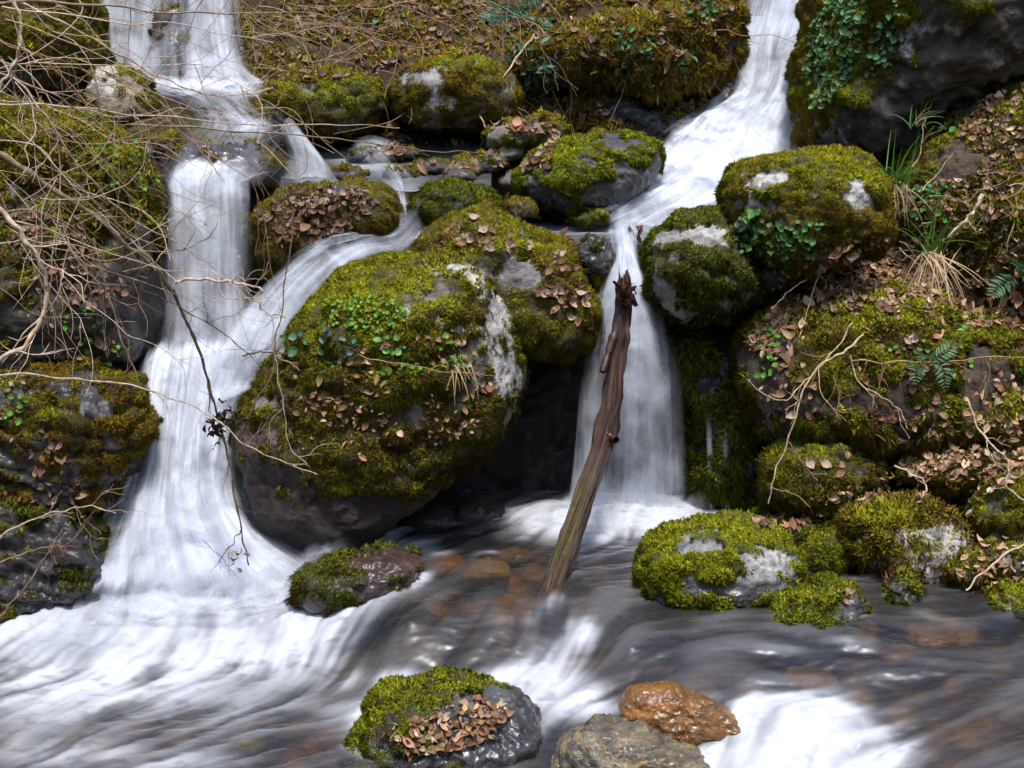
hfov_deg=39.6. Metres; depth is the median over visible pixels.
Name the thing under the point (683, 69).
bramble
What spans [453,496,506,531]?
stone
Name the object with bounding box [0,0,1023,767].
ground
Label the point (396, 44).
twig
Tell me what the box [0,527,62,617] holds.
branch
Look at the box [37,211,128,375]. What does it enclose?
twig
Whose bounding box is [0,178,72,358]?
twig
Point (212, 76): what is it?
twig
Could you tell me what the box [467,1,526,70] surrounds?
twig
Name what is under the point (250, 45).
twig
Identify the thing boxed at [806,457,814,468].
fallen leaf
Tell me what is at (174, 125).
twig
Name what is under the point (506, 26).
twig
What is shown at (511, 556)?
stone
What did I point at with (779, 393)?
leaf litter
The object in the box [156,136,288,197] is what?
rock
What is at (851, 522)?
boulder
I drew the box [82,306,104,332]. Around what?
wild herb
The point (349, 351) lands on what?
ivy
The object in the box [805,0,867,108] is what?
ivy
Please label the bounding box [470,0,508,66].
twig
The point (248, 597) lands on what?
spray
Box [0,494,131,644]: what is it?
boulder
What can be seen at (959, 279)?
twig
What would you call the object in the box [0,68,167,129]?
twig
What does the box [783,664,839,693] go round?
stone
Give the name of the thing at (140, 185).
wild herb
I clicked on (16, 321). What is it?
boulder
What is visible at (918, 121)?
grass tuft
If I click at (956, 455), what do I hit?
leaf litter
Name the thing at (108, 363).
wild herb
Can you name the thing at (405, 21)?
bramble
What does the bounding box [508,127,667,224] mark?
boulder
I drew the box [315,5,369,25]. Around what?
twig
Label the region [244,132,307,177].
twig
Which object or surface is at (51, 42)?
twig
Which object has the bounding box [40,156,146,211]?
twig
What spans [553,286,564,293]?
fallen leaf
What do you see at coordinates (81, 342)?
wild herb
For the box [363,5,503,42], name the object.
twig
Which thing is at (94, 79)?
twig
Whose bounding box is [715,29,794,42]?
twig
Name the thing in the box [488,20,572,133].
twig
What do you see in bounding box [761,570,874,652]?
rock
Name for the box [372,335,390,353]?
wild herb
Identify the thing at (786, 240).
ivy
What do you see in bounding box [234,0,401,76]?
twig
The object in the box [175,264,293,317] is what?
branch
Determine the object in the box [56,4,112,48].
twig
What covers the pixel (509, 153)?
stone
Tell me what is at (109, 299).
branch
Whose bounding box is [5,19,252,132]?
twig
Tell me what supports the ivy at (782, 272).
on the boulder at (844, 195)
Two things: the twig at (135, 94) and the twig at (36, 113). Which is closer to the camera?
the twig at (135, 94)
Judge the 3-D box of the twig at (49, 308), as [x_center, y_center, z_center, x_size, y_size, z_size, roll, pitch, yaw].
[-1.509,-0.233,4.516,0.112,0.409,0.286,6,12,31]
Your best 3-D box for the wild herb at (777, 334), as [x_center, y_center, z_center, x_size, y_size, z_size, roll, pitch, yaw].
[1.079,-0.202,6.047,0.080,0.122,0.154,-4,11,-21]
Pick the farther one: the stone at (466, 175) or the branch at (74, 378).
the stone at (466, 175)
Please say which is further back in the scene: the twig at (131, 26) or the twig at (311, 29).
the twig at (311, 29)
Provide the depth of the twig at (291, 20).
7.66 m
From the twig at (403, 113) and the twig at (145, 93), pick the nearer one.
the twig at (145, 93)
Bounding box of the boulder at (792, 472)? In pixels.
[754,435,889,523]
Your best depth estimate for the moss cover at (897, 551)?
5.46 m
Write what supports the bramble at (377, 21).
on the moss cover at (675, 32)
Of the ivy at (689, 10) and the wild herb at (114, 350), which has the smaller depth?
the wild herb at (114, 350)
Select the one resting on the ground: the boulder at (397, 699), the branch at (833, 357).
the boulder at (397, 699)
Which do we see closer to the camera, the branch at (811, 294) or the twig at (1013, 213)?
the branch at (811, 294)
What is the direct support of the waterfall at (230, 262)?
on the ground
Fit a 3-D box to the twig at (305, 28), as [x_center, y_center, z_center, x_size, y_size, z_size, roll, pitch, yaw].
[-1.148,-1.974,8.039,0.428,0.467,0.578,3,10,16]
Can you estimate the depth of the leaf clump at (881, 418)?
5.74 m
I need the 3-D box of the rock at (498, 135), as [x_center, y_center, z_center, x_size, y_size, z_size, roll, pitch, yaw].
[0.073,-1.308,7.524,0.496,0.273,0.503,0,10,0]
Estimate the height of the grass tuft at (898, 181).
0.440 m
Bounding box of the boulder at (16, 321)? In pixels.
[0,90,171,370]
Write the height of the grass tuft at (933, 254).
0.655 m
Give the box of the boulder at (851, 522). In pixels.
[826,487,972,591]
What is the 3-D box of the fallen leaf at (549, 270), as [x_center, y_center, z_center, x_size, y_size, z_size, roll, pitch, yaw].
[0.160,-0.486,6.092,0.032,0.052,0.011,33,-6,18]
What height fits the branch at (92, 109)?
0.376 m
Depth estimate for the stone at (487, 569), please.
5.73 m
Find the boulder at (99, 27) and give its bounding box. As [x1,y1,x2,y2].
[0,0,117,99]
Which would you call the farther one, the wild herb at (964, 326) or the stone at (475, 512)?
the stone at (475, 512)
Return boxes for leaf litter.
[0,206,147,509]
[233,0,735,125]
[253,183,378,247]
[280,325,494,460]
[365,116,560,174]
[374,694,514,761]
[747,277,884,365]
[748,289,1023,437]
[751,412,1023,532]
[765,233,1023,331]
[803,273,1023,327]
[905,76,1023,253]
[955,507,1023,584]
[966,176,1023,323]
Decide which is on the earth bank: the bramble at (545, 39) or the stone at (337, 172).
the bramble at (545, 39)
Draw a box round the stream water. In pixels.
[0,486,1023,767]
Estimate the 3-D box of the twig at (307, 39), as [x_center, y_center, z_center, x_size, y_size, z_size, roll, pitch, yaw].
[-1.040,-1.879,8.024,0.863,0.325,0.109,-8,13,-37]
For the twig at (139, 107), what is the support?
on the boulder at (16, 321)
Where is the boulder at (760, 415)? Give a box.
[725,275,1023,462]
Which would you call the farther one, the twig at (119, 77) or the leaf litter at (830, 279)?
the leaf litter at (830, 279)
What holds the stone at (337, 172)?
in the pool at (370, 163)
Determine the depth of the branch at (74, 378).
5.06 m
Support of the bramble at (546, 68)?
on the earth bank
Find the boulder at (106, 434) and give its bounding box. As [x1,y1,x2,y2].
[0,354,164,515]
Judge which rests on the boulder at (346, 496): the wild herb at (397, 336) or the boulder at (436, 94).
the wild herb at (397, 336)
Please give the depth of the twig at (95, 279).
4.93 m
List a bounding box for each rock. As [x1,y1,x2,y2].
[79,63,161,125]
[138,128,184,161]
[140,0,204,93]
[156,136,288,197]
[282,538,424,622]
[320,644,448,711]
[405,175,505,226]
[479,112,569,161]
[550,713,709,767]
[745,504,831,546]
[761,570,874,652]
[799,526,850,576]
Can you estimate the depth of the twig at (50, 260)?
4.57 m
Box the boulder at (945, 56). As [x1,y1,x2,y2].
[783,0,1023,158]
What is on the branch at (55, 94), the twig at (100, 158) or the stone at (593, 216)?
the twig at (100, 158)
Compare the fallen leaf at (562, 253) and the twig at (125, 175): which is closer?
the twig at (125, 175)
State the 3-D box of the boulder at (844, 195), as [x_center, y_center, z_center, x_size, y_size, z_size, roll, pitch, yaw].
[1.285,-0.753,6.262,0.798,0.611,0.952,0,10,0]
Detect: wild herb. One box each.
[4,387,29,425]
[50,310,80,339]
[77,337,92,345]
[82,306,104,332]
[92,113,112,131]
[95,339,108,351]
[97,144,111,153]
[101,356,111,366]
[102,173,122,191]
[109,153,129,171]
[111,345,127,352]
[117,176,146,191]
[321,293,409,335]
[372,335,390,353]
[379,366,391,375]
[391,348,401,365]
[394,333,406,347]
[401,356,422,370]
[438,332,456,369]
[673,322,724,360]
[683,316,708,325]
[753,366,766,377]
[755,325,781,349]
[760,342,777,375]
[882,343,898,351]
[921,339,944,361]
[961,324,968,328]
[967,358,974,367]
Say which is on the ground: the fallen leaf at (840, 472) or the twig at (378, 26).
the twig at (378, 26)
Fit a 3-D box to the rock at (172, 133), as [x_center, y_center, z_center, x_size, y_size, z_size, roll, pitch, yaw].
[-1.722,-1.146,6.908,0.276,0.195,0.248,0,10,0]
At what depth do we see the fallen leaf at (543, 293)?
6.07 m
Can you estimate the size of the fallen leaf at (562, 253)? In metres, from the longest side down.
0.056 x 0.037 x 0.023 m
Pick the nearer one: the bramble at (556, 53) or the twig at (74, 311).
the twig at (74, 311)
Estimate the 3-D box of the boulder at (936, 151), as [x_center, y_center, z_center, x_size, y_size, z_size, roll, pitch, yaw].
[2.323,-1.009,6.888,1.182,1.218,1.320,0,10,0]
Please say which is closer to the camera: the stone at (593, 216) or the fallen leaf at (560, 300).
the fallen leaf at (560, 300)
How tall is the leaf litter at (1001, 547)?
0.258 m
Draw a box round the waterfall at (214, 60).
[110,6,257,96]
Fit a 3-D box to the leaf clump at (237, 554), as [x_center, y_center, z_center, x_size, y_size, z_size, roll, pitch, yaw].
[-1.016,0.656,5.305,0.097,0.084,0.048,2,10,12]
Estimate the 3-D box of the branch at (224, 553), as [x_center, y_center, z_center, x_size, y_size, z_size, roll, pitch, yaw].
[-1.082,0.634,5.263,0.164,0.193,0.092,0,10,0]
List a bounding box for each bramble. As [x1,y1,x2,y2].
[370,19,391,41]
[399,14,414,31]
[508,42,522,63]
[520,41,539,49]
[521,71,537,81]
[523,83,544,93]
[524,44,558,81]
[524,75,535,85]
[527,15,543,26]
[533,62,559,82]
[541,32,555,43]
[554,49,559,58]
[613,26,644,53]
[615,63,626,76]
[632,28,661,43]
[643,51,652,65]
[645,37,656,55]
[679,32,699,71]
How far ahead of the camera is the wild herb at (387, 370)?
5.52 m
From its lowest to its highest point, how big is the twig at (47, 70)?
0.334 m
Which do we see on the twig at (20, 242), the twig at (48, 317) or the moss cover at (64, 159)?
the twig at (48, 317)
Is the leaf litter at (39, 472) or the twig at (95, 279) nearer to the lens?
the twig at (95, 279)
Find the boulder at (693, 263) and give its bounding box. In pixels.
[635,202,767,329]
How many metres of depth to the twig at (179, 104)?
6.95 m
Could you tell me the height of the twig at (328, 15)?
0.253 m
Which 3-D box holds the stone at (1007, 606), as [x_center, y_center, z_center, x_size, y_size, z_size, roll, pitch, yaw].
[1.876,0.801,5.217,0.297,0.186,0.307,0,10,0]
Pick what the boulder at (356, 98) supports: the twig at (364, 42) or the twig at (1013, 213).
the twig at (364, 42)
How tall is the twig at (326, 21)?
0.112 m
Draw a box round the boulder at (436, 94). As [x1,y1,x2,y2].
[386,48,526,139]
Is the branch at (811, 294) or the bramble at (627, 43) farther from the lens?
the bramble at (627, 43)
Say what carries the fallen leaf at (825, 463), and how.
on the boulder at (792, 472)
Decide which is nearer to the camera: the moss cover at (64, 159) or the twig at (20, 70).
the twig at (20, 70)
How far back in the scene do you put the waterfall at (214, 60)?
7.66 m
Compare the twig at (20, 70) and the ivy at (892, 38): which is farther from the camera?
the ivy at (892, 38)
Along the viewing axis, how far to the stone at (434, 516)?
6.25 m
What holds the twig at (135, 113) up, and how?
on the branch at (55, 94)
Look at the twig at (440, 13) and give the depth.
7.69 m
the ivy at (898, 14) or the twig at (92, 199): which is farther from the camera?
the ivy at (898, 14)
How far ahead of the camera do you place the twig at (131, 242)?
5.08 m
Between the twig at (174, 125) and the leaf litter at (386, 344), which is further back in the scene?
the leaf litter at (386, 344)
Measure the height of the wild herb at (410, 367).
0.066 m
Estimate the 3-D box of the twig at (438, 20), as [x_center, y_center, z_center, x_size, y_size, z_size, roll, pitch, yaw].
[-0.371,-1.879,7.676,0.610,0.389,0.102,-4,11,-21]
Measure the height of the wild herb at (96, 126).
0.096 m
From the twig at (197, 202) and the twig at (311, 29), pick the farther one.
the twig at (311, 29)
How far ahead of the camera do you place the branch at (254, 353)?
5.46 m
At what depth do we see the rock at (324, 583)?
5.41 m
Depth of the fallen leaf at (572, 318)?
6.13 m
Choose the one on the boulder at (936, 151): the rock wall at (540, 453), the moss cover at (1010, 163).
the moss cover at (1010, 163)
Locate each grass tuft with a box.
[428,347,479,400]
[872,130,937,228]
[875,184,986,309]
[892,98,945,128]
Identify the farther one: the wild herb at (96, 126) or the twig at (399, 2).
the twig at (399, 2)
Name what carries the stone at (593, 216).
on the pool at (608, 230)
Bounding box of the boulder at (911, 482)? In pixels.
[888,445,991,498]
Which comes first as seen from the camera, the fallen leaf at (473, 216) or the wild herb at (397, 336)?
the wild herb at (397, 336)
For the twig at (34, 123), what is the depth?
4.81 m
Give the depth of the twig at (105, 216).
4.75 m
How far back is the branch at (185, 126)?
5.68 m
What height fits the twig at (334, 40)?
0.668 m
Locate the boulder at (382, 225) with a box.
[238,174,405,290]
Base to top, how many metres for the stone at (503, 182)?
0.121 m
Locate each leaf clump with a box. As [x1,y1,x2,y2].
[202,398,241,445]
[227,548,249,571]
[230,410,250,430]
[548,227,567,234]
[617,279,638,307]
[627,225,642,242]
[852,398,918,441]
[881,567,906,581]
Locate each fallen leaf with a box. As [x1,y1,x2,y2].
[455,240,466,245]
[466,234,476,242]
[467,212,479,218]
[478,224,488,232]
[484,243,495,250]
[505,240,515,247]
[535,285,542,296]
[540,289,551,297]
[545,265,552,274]
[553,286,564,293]
[555,250,566,255]
[556,280,563,285]
[557,296,563,303]
[563,263,571,270]
[566,312,575,319]
[570,295,576,307]
[573,264,579,269]
[574,315,580,325]
[575,288,587,294]
[582,297,590,307]
[584,293,590,299]
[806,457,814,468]
[820,458,831,467]
[835,469,844,476]
[838,461,845,467]
[846,587,853,596]
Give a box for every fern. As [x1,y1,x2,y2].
[477,0,543,25]
[907,341,958,389]
[986,259,1023,299]
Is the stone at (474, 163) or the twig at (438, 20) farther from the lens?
the twig at (438, 20)
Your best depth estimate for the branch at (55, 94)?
4.98 m
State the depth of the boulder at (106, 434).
5.61 m
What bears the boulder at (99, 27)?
on the ground
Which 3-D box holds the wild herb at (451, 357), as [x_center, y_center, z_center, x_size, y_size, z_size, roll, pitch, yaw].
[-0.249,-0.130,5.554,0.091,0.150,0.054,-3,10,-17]
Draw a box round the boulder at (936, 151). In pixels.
[883,76,1023,267]
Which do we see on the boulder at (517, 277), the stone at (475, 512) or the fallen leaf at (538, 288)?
the fallen leaf at (538, 288)
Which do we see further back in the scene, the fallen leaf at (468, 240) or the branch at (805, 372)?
the fallen leaf at (468, 240)
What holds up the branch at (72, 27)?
attached to the branch at (92, 109)
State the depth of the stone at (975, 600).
5.34 m
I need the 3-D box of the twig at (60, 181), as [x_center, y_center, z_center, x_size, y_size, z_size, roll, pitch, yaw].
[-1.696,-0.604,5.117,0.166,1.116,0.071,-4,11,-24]
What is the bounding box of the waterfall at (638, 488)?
[573,230,680,507]
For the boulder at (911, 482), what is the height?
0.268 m
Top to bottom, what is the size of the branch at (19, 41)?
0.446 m
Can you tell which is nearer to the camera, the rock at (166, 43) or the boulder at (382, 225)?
the boulder at (382, 225)
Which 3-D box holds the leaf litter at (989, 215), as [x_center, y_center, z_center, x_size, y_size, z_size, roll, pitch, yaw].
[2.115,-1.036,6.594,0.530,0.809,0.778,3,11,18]
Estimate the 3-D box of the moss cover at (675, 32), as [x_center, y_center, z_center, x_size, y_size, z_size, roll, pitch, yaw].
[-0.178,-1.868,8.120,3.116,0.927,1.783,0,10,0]
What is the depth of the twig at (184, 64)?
4.66 m
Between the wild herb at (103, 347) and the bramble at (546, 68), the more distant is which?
the bramble at (546, 68)
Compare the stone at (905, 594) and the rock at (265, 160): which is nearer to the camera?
the stone at (905, 594)
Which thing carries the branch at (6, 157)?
attached to the branch at (175, 296)
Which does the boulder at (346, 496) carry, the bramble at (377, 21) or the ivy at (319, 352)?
the ivy at (319, 352)
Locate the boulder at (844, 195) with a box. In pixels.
[711,143,899,282]
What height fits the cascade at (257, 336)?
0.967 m
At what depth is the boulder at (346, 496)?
5.66 m
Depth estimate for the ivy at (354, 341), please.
5.56 m
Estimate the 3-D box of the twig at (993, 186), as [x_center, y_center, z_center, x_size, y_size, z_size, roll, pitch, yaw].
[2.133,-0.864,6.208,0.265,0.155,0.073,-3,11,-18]
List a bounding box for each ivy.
[280,330,302,340]
[288,334,310,356]
[317,347,332,363]
[318,323,331,343]
[337,348,353,364]
[339,336,358,345]
[685,0,724,24]
[724,207,766,255]
[763,220,824,269]
[771,264,791,277]
[801,63,810,70]
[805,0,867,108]
[824,70,831,80]
[865,0,905,77]
[893,10,907,15]
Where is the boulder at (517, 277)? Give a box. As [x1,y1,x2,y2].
[409,202,607,366]
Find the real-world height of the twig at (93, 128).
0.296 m
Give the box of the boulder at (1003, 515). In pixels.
[957,449,1023,546]
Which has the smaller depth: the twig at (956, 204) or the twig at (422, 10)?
the twig at (956, 204)
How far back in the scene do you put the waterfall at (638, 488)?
6.26 m
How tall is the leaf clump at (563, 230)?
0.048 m
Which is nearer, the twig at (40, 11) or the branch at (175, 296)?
the twig at (40, 11)
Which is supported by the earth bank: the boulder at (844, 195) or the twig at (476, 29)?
the twig at (476, 29)
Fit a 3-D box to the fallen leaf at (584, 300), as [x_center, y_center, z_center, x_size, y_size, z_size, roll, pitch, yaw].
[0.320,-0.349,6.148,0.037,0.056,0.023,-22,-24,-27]
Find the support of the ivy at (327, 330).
on the boulder at (346, 496)
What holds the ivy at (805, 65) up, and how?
attached to the boulder at (945, 56)
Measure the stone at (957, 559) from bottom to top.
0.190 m
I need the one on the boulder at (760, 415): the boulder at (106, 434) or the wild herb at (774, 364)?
the wild herb at (774, 364)
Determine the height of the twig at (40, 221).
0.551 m
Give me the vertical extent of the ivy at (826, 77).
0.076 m
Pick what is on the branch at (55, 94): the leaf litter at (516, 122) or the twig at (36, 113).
the twig at (36, 113)
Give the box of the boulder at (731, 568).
[628,508,808,627]
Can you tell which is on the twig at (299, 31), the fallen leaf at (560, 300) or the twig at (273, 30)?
the twig at (273, 30)
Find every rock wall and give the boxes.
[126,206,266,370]
[432,354,615,529]
[567,91,717,139]
[654,310,774,510]
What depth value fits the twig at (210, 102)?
6.74 m
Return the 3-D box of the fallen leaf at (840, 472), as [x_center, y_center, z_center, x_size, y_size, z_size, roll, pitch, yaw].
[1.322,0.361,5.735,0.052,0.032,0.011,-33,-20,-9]
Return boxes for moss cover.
[0,0,165,254]
[226,0,749,133]
[757,406,1023,603]
[894,79,1023,291]
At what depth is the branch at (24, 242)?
4.55 m
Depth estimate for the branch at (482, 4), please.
7.79 m
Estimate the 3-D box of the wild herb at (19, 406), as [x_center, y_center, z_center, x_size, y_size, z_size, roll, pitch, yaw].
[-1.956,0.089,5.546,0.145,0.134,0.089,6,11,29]
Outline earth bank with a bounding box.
[506,0,752,110]
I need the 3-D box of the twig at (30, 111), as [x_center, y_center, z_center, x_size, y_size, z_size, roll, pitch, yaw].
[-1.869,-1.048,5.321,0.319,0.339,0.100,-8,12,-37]
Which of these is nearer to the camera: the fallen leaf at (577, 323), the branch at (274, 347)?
the branch at (274, 347)
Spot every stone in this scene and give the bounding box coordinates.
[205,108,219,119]
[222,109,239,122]
[322,159,371,182]
[344,144,375,161]
[374,141,419,162]
[376,163,423,183]
[395,500,456,534]
[410,156,450,176]
[424,549,465,575]
[441,167,476,181]
[447,151,484,174]
[448,535,483,557]
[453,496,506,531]
[462,556,510,583]
[473,148,509,176]
[492,546,531,566]
[498,143,526,161]
[498,168,513,188]
[503,195,539,219]
[564,206,610,228]
[576,231,616,276]
[618,680,740,746]
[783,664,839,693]
[874,565,927,613]
[903,623,960,649]
[942,543,1003,589]
[952,583,990,610]
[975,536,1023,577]
[983,577,1023,630]
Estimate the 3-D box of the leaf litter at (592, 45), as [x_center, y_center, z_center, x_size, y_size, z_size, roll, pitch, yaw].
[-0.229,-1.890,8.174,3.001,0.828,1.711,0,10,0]
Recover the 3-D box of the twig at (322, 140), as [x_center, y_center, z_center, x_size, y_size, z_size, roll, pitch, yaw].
[-0.699,-0.867,5.573,0.423,0.548,0.578,5,11,28]
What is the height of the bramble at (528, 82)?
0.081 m
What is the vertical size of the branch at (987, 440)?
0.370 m
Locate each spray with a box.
[82,577,291,622]
[164,386,246,405]
[555,505,689,529]
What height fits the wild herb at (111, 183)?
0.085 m
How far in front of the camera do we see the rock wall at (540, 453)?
6.81 m
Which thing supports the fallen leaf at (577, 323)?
on the boulder at (517, 277)
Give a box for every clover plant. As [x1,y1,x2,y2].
[902,182,947,222]
[928,117,948,136]
[939,123,955,138]
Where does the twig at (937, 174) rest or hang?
on the boulder at (936, 151)
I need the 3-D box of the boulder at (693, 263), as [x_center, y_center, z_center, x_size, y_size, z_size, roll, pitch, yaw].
[0.826,-0.533,6.354,0.576,0.564,0.847,0,10,0]
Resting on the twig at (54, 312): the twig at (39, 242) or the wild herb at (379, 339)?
the twig at (39, 242)
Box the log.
[531,269,631,624]
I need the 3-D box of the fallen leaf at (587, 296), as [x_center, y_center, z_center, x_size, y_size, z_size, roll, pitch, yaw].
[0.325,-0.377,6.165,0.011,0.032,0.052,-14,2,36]
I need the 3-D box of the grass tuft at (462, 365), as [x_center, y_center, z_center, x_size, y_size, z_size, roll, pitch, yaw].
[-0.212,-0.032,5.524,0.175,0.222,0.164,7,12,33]
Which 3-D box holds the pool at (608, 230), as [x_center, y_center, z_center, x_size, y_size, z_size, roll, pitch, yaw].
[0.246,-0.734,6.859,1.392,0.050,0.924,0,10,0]
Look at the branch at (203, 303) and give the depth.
5.15 m
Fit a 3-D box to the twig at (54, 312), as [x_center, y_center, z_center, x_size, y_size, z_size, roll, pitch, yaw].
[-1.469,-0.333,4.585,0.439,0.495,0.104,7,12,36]
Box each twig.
[0,0,125,68]
[0,15,113,133]
[0,53,239,145]
[0,56,100,194]
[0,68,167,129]
[0,100,181,162]
[0,116,246,332]
[0,140,170,271]
[0,170,123,265]
[0,171,56,299]
[0,171,77,226]
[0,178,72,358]
[0,193,99,303]
[0,206,89,364]
[0,208,52,269]
[0,234,87,253]
[1,12,44,143]
[1,40,85,119]
[1,85,210,276]
[1,288,100,317]
[2,5,306,52]
[2,84,57,148]
[2,165,63,317]
[4,179,208,334]
[5,14,68,235]
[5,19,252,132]
[5,133,176,263]
[6,209,99,317]
[6,243,72,378]
[8,56,60,367]
[9,194,81,319]
[9,203,244,260]
[10,1,169,135]
[10,82,69,187]
[16,221,252,323]
[20,249,68,358]
[21,157,208,260]
[21,244,92,396]
[23,62,167,200]
[25,65,215,211]
[25,95,256,174]
[26,8,249,71]
[27,126,143,261]
[31,32,221,213]
[32,8,128,223]
[34,29,313,165]
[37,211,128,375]
[38,1,202,132]
[38,22,240,92]
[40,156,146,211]
[52,220,127,353]
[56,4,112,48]
[59,271,228,390]
[63,222,91,302]
[67,127,206,225]
[73,196,144,237]
[76,94,177,161]
[85,91,199,131]
[92,93,184,151]
[99,2,157,35]
[99,67,249,182]
[122,74,237,125]
[153,75,290,97]
[156,132,211,263]
[162,88,226,128]
[194,65,233,142]
[197,146,279,306]
[200,0,264,83]
[228,125,289,221]
[233,5,274,88]
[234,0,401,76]
[235,0,264,71]
[235,86,307,172]
[236,6,286,81]
[238,1,309,63]
[240,0,355,63]
[242,90,418,229]
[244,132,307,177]
[250,17,309,44]
[253,0,351,71]
[254,18,373,74]
[258,64,320,180]
[259,6,371,65]
[269,0,285,36]
[273,5,311,34]
[294,6,354,24]
[296,26,409,69]
[297,5,341,51]
[298,19,395,53]
[301,35,367,74]
[301,39,314,66]
[303,15,369,66]
[306,16,448,45]
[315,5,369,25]
[328,16,402,57]
[329,4,379,49]
[332,7,465,55]
[334,31,423,133]
[337,15,408,65]
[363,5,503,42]
[364,30,425,58]
[382,53,400,129]
[384,0,417,8]
[389,0,488,56]
[405,0,477,37]
[449,0,510,30]
[451,7,507,55]
[464,0,503,60]
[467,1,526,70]
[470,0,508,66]
[478,47,523,87]
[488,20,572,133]
[493,0,508,57]
[495,24,509,60]
[515,0,574,91]
[609,75,628,122]
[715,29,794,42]
[834,374,854,424]
[877,372,892,424]
[899,247,928,279]
[907,117,937,171]
[922,151,954,190]
[929,195,983,223]
[946,269,970,289]
[973,169,1020,203]
[984,361,991,404]
[1001,156,1023,200]
[1002,193,1014,243]
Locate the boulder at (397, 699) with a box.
[335,663,542,767]
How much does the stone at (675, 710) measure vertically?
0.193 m
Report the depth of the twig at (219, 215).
4.81 m
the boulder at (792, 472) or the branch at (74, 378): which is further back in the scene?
the boulder at (792, 472)
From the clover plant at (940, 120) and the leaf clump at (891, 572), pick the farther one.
the clover plant at (940, 120)
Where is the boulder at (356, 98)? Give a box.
[248,62,391,147]
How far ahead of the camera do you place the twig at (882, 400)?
5.74 m
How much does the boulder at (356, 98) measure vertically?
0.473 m
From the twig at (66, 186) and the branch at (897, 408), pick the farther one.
the branch at (897, 408)
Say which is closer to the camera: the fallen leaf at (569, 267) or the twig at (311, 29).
the fallen leaf at (569, 267)
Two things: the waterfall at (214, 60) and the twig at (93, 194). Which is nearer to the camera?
the twig at (93, 194)
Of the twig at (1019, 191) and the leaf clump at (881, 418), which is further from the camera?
the twig at (1019, 191)
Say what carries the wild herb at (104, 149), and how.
on the boulder at (16, 321)
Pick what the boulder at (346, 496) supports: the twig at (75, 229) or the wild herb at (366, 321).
the wild herb at (366, 321)
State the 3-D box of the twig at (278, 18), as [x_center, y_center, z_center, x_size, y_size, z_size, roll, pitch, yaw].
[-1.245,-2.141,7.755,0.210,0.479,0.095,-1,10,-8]
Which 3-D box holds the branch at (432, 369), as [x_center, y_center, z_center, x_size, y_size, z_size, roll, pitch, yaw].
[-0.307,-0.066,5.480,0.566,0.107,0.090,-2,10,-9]
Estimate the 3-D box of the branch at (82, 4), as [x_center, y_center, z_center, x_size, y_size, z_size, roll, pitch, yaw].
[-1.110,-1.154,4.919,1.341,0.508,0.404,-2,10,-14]
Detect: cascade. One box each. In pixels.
[94,341,291,605]
[156,78,405,211]
[209,232,367,414]
[610,0,799,232]
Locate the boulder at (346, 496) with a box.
[226,248,531,552]
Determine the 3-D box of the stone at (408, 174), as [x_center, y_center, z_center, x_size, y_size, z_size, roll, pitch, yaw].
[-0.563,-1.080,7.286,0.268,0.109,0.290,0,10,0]
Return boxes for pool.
[284,135,488,190]
[414,222,660,243]
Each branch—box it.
[0,0,42,122]
[0,0,374,121]
[0,59,261,303]
[0,73,248,237]
[0,75,399,176]
[0,151,217,294]
[0,207,96,366]
[0,372,316,474]
[0,484,154,557]
[0,510,95,563]
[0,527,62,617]
[7,0,283,95]
[52,238,140,387]
[101,263,273,372]
[129,124,477,174]
[172,289,283,564]
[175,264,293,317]
[198,527,242,578]
[220,209,325,418]
[241,335,287,362]
[268,316,337,464]
[358,354,502,376]
[474,0,613,61]
[479,34,534,127]
[748,322,853,400]
[768,334,863,503]
[772,265,837,336]
[849,355,907,434]
[852,325,1023,372]
[894,456,927,504]
[943,193,984,239]
[966,543,1023,590]
[967,401,1023,500]
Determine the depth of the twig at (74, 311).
4.91 m
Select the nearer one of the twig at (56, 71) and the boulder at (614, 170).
the twig at (56, 71)
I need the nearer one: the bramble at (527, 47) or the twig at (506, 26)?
the twig at (506, 26)
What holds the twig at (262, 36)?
on the boulder at (356, 98)
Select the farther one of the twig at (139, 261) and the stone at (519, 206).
the stone at (519, 206)
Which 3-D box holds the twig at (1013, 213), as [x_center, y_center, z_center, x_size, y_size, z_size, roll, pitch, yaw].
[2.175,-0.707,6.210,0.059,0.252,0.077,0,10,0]
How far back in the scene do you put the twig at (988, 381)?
5.75 m
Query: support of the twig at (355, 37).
on the boulder at (436, 94)
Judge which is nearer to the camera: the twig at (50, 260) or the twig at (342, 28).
the twig at (50, 260)
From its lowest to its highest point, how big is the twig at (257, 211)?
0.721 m
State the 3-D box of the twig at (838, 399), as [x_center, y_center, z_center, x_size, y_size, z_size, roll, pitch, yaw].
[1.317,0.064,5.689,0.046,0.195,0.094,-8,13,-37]
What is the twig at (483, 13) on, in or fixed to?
on the branch at (482, 4)
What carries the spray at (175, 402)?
on the cascade at (178, 501)
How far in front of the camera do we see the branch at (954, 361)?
5.77 m
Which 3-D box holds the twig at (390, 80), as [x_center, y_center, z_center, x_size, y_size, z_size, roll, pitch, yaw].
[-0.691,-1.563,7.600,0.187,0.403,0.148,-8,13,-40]
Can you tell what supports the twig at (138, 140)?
on the boulder at (16, 321)
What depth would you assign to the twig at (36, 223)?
4.87 m

